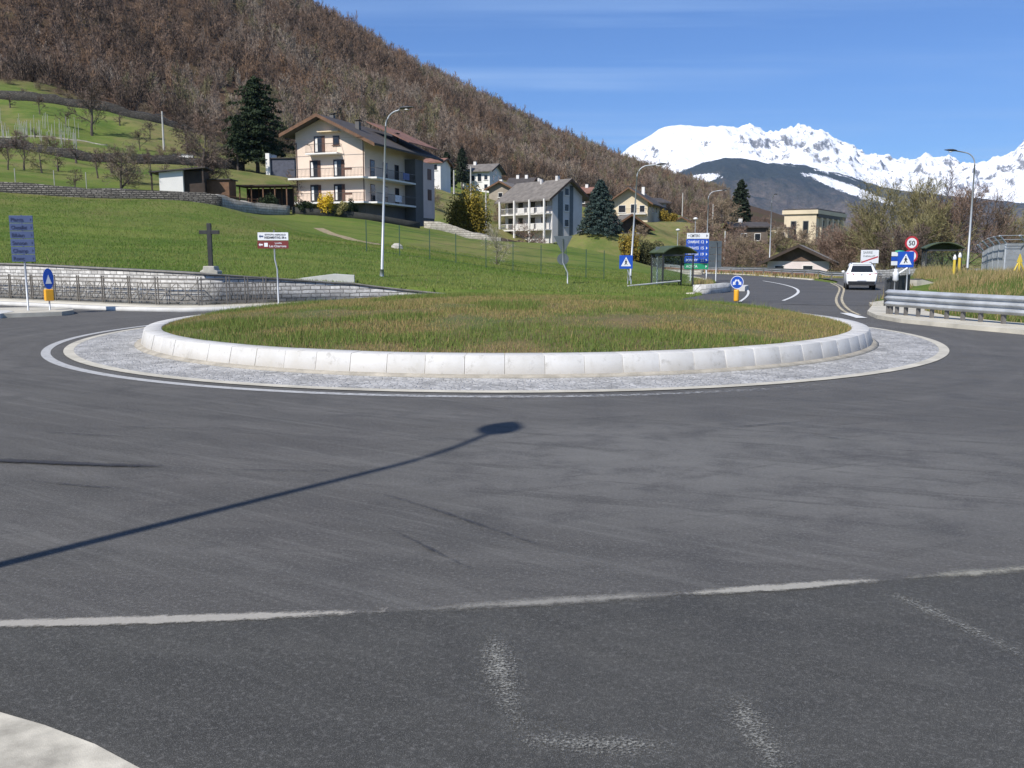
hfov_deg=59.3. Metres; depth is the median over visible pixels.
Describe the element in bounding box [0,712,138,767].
pavement
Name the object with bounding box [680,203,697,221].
bare shrub
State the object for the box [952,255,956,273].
marker post
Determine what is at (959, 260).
marker post
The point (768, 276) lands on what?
kerb
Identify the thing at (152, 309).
kerb
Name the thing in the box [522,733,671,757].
road marking rubbed stripe
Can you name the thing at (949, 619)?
road marking rubbed stripe
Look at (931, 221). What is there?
bare tree
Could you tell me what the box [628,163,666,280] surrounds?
street lamp
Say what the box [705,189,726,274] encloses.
street lamp
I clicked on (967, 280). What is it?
grass
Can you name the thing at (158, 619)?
road marking edge line
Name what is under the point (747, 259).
bare shrub
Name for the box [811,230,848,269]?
bare tree
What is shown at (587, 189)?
village house
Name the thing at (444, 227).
garden wall
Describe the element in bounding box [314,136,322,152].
door
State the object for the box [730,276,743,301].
traffic bollard
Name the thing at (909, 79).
sky
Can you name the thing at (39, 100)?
bare tree
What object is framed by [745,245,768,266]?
bare shrub
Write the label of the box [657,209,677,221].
autumn bush
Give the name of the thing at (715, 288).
wall
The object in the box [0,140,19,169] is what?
bare tree
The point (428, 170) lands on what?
window
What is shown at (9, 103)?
bare tree
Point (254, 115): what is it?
cedar tree
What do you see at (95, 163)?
bare tree
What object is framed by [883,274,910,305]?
railing
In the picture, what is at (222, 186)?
wood store
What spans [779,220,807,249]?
bare shrub
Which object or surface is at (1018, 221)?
bare tree
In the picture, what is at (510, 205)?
door
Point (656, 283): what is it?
fallen pole
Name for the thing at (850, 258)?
bare shrub
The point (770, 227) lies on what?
street lamp
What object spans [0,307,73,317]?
traffic island
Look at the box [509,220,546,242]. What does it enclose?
bare sapling
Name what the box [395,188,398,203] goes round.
door
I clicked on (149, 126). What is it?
bare tree
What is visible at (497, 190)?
house
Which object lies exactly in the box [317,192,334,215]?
forsythia
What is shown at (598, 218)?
spruce tree
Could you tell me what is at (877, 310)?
pavement
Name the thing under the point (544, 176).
bare shrub
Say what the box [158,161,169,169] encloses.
bare tree
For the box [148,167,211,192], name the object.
shed
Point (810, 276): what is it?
grass
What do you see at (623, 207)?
window
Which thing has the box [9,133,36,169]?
bare tree
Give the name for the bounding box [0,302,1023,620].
road
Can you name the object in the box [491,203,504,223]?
bare shrub
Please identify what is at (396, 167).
door
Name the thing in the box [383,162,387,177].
door
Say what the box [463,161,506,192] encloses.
white house
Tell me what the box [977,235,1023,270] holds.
security fence
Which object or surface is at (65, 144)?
bare shrub
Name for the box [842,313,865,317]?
road marking nose
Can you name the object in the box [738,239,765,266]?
bare shrub
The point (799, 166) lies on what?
mountains
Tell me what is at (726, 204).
bare shrub
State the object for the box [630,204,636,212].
window
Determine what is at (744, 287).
kerb
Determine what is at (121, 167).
bare tree
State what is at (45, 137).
bare shrub
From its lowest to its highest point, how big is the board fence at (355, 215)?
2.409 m
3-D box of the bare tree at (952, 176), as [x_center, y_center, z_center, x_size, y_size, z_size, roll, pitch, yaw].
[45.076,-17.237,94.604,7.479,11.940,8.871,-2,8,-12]
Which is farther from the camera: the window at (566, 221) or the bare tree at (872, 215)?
the window at (566, 221)
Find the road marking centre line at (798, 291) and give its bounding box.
[766,281,799,300]
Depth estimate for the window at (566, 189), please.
139.42 m
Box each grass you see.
[162,288,851,352]
[640,245,982,279]
[693,264,1023,322]
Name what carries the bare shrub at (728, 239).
on the ground at (110, 130)
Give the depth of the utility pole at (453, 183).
161.45 m
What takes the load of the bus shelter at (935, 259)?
on the ground at (110, 130)
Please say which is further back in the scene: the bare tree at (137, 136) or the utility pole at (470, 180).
the utility pole at (470, 180)
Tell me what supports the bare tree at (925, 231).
on the ground at (110, 130)
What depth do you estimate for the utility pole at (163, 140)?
132.00 m
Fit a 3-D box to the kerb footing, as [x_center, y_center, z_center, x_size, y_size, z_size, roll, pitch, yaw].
[-0.120,-1.371,23.541,18.100,0.085,18.100,0,8,0]
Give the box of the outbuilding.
[265,153,296,177]
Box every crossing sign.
[619,255,632,283]
[897,252,913,289]
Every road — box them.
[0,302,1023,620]
[0,570,1023,767]
[683,273,833,302]
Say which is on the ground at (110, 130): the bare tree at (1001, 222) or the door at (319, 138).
the bare tree at (1001, 222)
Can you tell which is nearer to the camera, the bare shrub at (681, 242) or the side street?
the side street
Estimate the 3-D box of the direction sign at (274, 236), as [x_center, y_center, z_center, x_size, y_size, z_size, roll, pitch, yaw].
[-9.332,-4.484,35.304,1.200,3.078,0.088,0,8,-2]
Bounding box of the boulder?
[391,243,402,248]
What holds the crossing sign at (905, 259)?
on the pavement at (877, 310)
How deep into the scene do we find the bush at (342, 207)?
97.37 m
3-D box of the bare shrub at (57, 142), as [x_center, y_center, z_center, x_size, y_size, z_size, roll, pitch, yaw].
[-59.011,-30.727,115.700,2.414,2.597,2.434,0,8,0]
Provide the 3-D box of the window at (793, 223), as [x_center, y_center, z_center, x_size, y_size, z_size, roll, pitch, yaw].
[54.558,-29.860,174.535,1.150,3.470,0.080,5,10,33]
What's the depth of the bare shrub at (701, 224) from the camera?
139.84 m
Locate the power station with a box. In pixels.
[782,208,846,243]
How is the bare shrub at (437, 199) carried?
on the ground at (110, 130)
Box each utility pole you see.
[155,111,164,148]
[453,170,454,193]
[470,166,471,197]
[485,191,486,222]
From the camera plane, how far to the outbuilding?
125.14 m
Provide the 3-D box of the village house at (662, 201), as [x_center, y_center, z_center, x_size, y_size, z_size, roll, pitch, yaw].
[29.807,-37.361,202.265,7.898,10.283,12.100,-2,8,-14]
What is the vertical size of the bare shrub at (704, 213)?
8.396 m
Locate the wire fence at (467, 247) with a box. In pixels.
[365,220,604,278]
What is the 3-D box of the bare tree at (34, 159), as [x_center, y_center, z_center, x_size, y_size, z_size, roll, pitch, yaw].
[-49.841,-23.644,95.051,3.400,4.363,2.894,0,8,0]
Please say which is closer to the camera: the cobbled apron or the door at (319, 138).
the cobbled apron
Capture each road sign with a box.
[554,236,571,283]
[705,241,721,280]
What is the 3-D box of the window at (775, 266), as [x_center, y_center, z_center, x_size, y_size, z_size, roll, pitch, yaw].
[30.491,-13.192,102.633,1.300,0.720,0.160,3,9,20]
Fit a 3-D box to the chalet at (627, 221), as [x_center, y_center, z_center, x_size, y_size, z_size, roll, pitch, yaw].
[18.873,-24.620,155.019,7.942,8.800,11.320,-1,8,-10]
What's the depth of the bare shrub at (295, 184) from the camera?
105.17 m
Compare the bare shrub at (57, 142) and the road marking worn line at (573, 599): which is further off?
the bare shrub at (57, 142)
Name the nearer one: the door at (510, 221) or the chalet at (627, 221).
the door at (510, 221)
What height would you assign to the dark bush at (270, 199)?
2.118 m
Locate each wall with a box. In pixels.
[0,91,199,133]
[0,138,244,170]
[0,182,222,206]
[0,263,449,304]
[215,194,289,214]
[424,221,500,240]
[693,283,731,293]
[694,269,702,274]
[694,269,814,275]
[876,268,980,280]
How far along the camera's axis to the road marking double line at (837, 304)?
40.49 m
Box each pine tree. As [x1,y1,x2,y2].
[224,114,251,169]
[441,152,458,187]
[453,148,469,189]
[727,179,752,221]
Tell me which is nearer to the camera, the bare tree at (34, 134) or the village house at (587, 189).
the bare tree at (34, 134)
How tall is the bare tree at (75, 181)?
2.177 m
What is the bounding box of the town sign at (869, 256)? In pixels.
[860,250,878,265]
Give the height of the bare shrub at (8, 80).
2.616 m
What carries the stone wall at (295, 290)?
on the ground at (110, 130)
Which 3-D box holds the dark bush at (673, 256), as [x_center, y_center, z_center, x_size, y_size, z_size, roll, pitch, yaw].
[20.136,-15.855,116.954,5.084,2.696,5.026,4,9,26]
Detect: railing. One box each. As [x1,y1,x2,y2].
[0,274,279,304]
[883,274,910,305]
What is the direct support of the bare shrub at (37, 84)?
on the ground at (110, 130)
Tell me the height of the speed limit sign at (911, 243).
3.102 m
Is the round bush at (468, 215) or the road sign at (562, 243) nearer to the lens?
the road sign at (562, 243)
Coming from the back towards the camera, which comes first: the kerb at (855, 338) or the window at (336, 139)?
the window at (336, 139)
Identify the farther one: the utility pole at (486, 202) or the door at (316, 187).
the utility pole at (486, 202)
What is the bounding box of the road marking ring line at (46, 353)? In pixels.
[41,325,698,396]
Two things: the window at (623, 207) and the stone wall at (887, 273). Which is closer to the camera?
the stone wall at (887, 273)
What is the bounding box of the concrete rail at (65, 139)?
[0,136,107,145]
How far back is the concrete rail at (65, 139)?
126.91 m
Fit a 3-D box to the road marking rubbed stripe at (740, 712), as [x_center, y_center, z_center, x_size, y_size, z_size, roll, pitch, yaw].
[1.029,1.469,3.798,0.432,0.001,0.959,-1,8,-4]
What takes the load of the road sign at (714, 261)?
on the ground at (110, 130)
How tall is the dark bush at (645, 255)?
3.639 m
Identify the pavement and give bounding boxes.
[0,297,308,307]
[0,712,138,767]
[867,290,1023,334]
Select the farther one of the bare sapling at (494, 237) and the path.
the path
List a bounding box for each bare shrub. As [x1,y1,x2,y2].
[1,73,13,83]
[11,130,28,140]
[32,80,43,89]
[39,135,53,150]
[49,135,61,147]
[52,85,64,93]
[60,139,74,148]
[135,102,147,111]
[153,145,166,154]
[167,146,182,155]
[285,171,302,210]
[434,185,444,207]
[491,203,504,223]
[540,175,552,180]
[624,224,649,242]
[676,237,685,245]
[678,199,723,238]
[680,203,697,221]
[683,225,703,233]
[688,196,745,239]
[688,216,719,239]
[696,222,729,263]
[709,234,732,266]
[712,252,730,266]
[713,232,748,266]
[722,233,760,266]
[722,244,743,266]
[725,220,754,252]
[725,238,748,265]
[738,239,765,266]
[739,250,757,266]
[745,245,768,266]
[748,240,773,266]
[755,238,776,256]
[756,214,784,242]
[766,224,786,251]
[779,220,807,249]
[798,228,816,249]
[809,222,834,253]
[838,245,858,268]
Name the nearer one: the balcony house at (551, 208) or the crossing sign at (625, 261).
the crossing sign at (625, 261)
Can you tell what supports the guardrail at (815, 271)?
on the ground at (110, 130)
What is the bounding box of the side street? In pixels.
[783,278,884,305]
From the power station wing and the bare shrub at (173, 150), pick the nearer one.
the bare shrub at (173, 150)
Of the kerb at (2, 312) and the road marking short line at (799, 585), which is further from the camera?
the kerb at (2, 312)
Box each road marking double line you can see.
[831,283,847,312]
[835,283,858,314]
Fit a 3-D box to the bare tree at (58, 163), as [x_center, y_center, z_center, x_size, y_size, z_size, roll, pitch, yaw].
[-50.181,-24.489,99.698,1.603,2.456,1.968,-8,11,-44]
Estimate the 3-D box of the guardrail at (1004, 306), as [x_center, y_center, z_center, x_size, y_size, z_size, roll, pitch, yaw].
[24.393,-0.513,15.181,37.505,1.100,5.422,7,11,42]
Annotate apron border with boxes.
[63,327,948,392]
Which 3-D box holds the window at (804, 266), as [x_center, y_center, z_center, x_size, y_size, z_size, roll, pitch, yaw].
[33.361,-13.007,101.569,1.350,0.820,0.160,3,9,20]
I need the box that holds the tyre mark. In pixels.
[0,459,154,465]
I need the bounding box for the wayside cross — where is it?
[199,223,221,273]
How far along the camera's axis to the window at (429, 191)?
114.76 m
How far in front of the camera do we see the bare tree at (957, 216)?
88.49 m
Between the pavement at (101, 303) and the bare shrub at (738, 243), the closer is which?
the pavement at (101, 303)
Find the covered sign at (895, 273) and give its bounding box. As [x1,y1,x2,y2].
[892,267,907,289]
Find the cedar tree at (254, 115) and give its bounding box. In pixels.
[219,76,294,173]
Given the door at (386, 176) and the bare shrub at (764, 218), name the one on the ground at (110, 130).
the bare shrub at (764, 218)
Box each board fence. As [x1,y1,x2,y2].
[292,207,419,227]
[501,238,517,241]
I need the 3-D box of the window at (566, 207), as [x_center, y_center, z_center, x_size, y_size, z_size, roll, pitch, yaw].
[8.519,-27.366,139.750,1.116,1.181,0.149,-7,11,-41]
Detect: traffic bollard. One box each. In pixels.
[43,268,53,309]
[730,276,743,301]
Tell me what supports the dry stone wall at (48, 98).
on the ground at (110, 130)
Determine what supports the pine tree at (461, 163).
on the ground at (110, 130)
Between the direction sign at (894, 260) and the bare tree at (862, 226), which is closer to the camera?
the direction sign at (894, 260)
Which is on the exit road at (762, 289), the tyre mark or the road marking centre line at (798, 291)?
the road marking centre line at (798, 291)
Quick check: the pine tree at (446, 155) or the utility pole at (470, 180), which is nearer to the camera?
the utility pole at (470, 180)
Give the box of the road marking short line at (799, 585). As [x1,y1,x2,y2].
[693,579,874,593]
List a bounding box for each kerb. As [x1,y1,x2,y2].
[0,301,251,311]
[0,310,13,317]
[141,313,872,373]
[703,272,813,279]
[737,285,748,290]
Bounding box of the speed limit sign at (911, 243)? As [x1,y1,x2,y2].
[905,236,918,273]
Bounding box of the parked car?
[842,262,876,289]
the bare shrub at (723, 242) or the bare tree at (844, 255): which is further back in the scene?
the bare shrub at (723, 242)
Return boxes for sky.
[305,0,1023,162]
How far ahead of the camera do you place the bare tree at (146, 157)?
105.38 m
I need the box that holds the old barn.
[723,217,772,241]
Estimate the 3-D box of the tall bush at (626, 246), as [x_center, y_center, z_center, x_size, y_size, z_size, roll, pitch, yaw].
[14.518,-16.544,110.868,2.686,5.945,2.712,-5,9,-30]
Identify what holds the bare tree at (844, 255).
on the ground at (110, 130)
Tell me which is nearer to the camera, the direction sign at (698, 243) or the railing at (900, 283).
the railing at (900, 283)
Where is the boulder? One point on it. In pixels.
(396, 245)
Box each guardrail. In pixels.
[703,267,882,281]
[884,289,1023,323]
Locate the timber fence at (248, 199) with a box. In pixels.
[221,194,279,203]
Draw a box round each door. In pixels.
[309,160,317,177]
[310,185,318,201]
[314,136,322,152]
[333,159,341,176]
[334,184,342,201]
[370,160,374,176]
[370,184,374,200]
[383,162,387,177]
[385,186,387,201]
[394,165,398,179]
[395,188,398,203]
[508,203,512,214]
[508,219,512,228]
[530,202,534,213]
[530,217,534,228]
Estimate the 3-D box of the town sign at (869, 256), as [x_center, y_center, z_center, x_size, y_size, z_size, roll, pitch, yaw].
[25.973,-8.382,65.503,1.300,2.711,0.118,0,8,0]
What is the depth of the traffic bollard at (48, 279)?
31.13 m
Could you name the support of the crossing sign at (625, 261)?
on the ground at (110, 130)
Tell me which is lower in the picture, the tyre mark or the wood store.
the tyre mark
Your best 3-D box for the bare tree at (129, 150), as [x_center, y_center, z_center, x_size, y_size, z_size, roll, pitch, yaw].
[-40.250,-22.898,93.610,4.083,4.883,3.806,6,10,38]
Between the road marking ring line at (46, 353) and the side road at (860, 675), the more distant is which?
the road marking ring line at (46, 353)
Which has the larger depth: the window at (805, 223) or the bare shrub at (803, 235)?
the window at (805, 223)
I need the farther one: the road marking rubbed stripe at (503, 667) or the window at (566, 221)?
the window at (566, 221)
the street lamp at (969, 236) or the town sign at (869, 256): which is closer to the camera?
the street lamp at (969, 236)
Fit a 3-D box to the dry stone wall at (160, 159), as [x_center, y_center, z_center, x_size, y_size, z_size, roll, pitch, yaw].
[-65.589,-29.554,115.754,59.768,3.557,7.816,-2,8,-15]
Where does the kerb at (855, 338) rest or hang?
on the road at (220, 500)
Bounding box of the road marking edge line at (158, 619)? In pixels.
[0,610,353,626]
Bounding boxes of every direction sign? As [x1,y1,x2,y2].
[9,215,35,309]
[257,230,288,303]
[684,233,708,278]
[891,250,904,268]
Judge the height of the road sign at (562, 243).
2.791 m
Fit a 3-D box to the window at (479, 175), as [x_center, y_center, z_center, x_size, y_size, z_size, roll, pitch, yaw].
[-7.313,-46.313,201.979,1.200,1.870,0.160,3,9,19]
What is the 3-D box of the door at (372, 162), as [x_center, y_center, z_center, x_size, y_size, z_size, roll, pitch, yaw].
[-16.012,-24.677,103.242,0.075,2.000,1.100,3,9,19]
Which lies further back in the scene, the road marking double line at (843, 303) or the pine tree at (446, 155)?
the pine tree at (446, 155)
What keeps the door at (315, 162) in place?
in the apartment house at (340, 160)
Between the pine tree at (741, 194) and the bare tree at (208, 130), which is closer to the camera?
the bare tree at (208, 130)
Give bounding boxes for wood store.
[206,179,237,198]
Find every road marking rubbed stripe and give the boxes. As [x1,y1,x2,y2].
[471,639,528,735]
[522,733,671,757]
[729,698,789,767]
[881,592,1013,656]
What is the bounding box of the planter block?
[910,279,932,285]
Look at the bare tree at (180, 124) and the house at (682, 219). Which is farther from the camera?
the house at (682, 219)
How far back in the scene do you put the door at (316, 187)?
103.99 m
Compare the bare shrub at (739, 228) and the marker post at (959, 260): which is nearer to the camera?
the marker post at (959, 260)
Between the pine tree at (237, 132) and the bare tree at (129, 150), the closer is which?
the bare tree at (129, 150)
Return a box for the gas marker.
[1014,254,1023,272]
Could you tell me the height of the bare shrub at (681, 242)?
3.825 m
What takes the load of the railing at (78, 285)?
on the pavement at (101, 303)
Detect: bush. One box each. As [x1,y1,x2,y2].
[257,193,279,204]
[294,199,315,210]
[333,201,348,215]
[347,198,358,211]
[443,183,492,234]
[618,225,640,261]
[635,240,663,265]
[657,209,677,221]
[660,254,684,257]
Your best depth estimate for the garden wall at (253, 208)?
90.19 m
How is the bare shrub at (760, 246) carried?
on the ground at (110, 130)
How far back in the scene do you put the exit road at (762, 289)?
55.83 m
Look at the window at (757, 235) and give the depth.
147.63 m
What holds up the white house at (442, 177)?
on the ground at (110, 130)
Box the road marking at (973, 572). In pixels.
[929,566,1023,575]
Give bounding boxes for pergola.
[236,184,297,209]
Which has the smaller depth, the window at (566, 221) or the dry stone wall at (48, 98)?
the window at (566, 221)
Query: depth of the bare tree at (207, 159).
93.82 m
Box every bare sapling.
[481,223,518,263]
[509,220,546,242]
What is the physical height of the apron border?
0.004 m
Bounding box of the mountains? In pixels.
[623,123,1023,254]
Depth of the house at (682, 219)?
191.36 m
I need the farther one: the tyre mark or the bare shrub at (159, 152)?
the bare shrub at (159, 152)
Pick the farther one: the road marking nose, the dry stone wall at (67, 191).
the dry stone wall at (67, 191)
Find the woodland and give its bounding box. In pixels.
[0,0,732,222]
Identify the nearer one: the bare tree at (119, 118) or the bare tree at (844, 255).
the bare tree at (844, 255)
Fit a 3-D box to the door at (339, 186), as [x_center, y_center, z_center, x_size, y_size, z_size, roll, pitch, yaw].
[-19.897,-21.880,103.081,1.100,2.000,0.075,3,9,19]
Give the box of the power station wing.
[769,227,794,237]
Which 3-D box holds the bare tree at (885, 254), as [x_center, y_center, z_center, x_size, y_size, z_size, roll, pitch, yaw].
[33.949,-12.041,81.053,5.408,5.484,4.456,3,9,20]
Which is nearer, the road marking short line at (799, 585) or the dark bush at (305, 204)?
the road marking short line at (799, 585)
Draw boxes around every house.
[279,113,442,226]
[424,158,453,192]
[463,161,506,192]
[494,174,589,242]
[581,183,593,206]
[609,186,666,221]
[653,198,671,217]
[675,216,692,222]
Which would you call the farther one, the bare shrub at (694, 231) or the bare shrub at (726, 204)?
the bare shrub at (726, 204)
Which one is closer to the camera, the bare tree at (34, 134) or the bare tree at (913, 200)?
the bare tree at (913, 200)
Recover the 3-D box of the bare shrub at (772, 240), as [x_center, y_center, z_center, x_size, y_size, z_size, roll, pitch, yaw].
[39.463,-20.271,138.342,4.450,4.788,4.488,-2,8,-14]
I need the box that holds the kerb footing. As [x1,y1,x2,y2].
[134,338,878,377]
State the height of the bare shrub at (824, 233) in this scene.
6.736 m
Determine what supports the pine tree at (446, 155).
on the ground at (110, 130)
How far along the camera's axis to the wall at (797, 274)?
95.97 m
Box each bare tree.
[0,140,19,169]
[5,93,15,107]
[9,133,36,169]
[23,140,56,172]
[31,95,47,114]
[31,128,38,137]
[52,152,65,171]
[55,109,73,126]
[65,75,112,135]
[66,145,85,162]
[66,169,83,186]
[88,148,105,177]
[102,144,151,188]
[107,140,149,184]
[113,113,124,125]
[129,129,154,150]
[140,120,158,138]
[142,148,157,175]
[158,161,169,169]
[167,113,199,154]
[172,126,235,178]
[191,112,225,145]
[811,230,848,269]
[823,219,867,271]
[838,177,941,269]
[847,202,892,268]
[859,220,921,269]
[864,173,955,266]
[887,180,984,266]
[888,222,936,267]
[907,163,988,257]
[917,182,1022,267]
[956,185,1022,265]
[990,202,1023,255]
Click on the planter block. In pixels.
(917, 282)
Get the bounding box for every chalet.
[617,214,654,233]
[757,244,838,270]
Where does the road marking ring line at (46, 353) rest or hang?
on the road at (220, 500)
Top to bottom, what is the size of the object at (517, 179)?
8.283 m
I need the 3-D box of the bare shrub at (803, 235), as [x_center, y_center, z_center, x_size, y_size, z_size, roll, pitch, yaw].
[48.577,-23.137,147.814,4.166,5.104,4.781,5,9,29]
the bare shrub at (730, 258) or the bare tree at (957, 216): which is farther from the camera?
the bare shrub at (730, 258)
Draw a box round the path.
[314,228,380,244]
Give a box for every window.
[332,135,339,145]
[427,169,430,179]
[428,189,431,200]
[477,173,481,181]
[564,188,569,195]
[564,204,569,211]
[564,219,568,226]
[618,205,625,212]
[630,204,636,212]
[639,205,644,212]
[754,233,760,240]
[774,265,783,267]
[790,221,796,238]
[802,221,808,238]
[802,265,812,268]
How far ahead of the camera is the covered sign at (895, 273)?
35.69 m
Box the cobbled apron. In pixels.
[74,328,938,389]
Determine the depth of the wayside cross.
36.06 m
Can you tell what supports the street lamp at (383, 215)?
on the ground at (110, 130)
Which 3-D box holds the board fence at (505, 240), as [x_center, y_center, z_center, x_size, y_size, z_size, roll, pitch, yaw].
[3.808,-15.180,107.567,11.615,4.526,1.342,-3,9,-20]
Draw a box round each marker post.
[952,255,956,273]
[958,253,961,269]
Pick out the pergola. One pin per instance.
(286, 196)
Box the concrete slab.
[299,274,354,282]
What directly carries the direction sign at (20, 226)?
on the traffic island
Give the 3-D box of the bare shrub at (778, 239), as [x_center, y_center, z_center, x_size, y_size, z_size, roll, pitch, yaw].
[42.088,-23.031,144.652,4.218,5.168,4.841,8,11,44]
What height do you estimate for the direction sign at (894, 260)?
2.404 m
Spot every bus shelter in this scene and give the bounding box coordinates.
[649,246,697,286]
[920,242,964,267]
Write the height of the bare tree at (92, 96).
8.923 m
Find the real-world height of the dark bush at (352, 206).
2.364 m
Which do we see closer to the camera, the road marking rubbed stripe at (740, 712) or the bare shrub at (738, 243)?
the road marking rubbed stripe at (740, 712)
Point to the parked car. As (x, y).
(860, 274)
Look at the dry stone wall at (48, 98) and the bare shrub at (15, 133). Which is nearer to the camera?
the bare shrub at (15, 133)
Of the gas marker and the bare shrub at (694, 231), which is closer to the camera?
the gas marker
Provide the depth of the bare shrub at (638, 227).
138.15 m
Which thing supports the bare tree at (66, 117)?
on the ground at (110, 130)
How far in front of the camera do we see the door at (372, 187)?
103.48 m
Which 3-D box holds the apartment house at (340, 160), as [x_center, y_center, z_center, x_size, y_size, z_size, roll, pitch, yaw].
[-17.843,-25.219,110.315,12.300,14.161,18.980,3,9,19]
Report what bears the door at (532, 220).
in the balcony house at (551, 208)
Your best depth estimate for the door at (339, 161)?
102.61 m
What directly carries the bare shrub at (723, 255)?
on the ground at (110, 130)
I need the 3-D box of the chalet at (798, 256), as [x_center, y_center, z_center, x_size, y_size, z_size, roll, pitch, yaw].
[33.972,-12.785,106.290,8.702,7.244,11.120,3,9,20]
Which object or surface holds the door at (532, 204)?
in the balcony house at (551, 208)
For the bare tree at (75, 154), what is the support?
on the ground at (110, 130)
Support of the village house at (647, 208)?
on the ground at (110, 130)
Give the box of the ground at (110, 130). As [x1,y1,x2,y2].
[0,0,1023,322]
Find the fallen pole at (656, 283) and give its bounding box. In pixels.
[627,280,680,286]
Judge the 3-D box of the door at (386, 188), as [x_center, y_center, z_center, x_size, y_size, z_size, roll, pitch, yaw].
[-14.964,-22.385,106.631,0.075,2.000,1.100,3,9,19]
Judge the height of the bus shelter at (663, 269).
2.880 m
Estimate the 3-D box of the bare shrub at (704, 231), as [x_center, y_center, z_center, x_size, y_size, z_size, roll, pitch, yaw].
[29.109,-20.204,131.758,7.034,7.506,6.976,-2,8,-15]
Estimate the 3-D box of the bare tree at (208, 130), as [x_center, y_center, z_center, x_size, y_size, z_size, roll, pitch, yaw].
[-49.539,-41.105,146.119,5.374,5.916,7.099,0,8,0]
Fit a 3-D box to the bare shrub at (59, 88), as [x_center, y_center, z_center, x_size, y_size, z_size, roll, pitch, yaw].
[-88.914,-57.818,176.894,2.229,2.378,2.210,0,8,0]
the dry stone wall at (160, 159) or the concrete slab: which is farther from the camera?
the dry stone wall at (160, 159)
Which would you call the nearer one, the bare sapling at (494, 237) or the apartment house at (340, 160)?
the bare sapling at (494, 237)
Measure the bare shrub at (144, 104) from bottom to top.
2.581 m
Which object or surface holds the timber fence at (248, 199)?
on the ground at (110, 130)
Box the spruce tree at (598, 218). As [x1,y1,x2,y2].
[577,179,624,236]
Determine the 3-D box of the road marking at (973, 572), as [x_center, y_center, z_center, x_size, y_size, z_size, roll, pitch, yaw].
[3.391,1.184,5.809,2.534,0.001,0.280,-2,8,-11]
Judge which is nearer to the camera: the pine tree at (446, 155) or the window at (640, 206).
the pine tree at (446, 155)
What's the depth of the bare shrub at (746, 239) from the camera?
131.56 m
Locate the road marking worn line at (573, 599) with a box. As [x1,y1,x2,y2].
[450,594,669,608]
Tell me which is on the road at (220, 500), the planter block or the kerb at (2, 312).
the kerb at (2, 312)
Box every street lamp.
[380,106,412,275]
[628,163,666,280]
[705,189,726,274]
[769,194,776,256]
[945,149,974,269]
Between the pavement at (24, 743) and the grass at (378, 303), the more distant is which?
the grass at (378, 303)

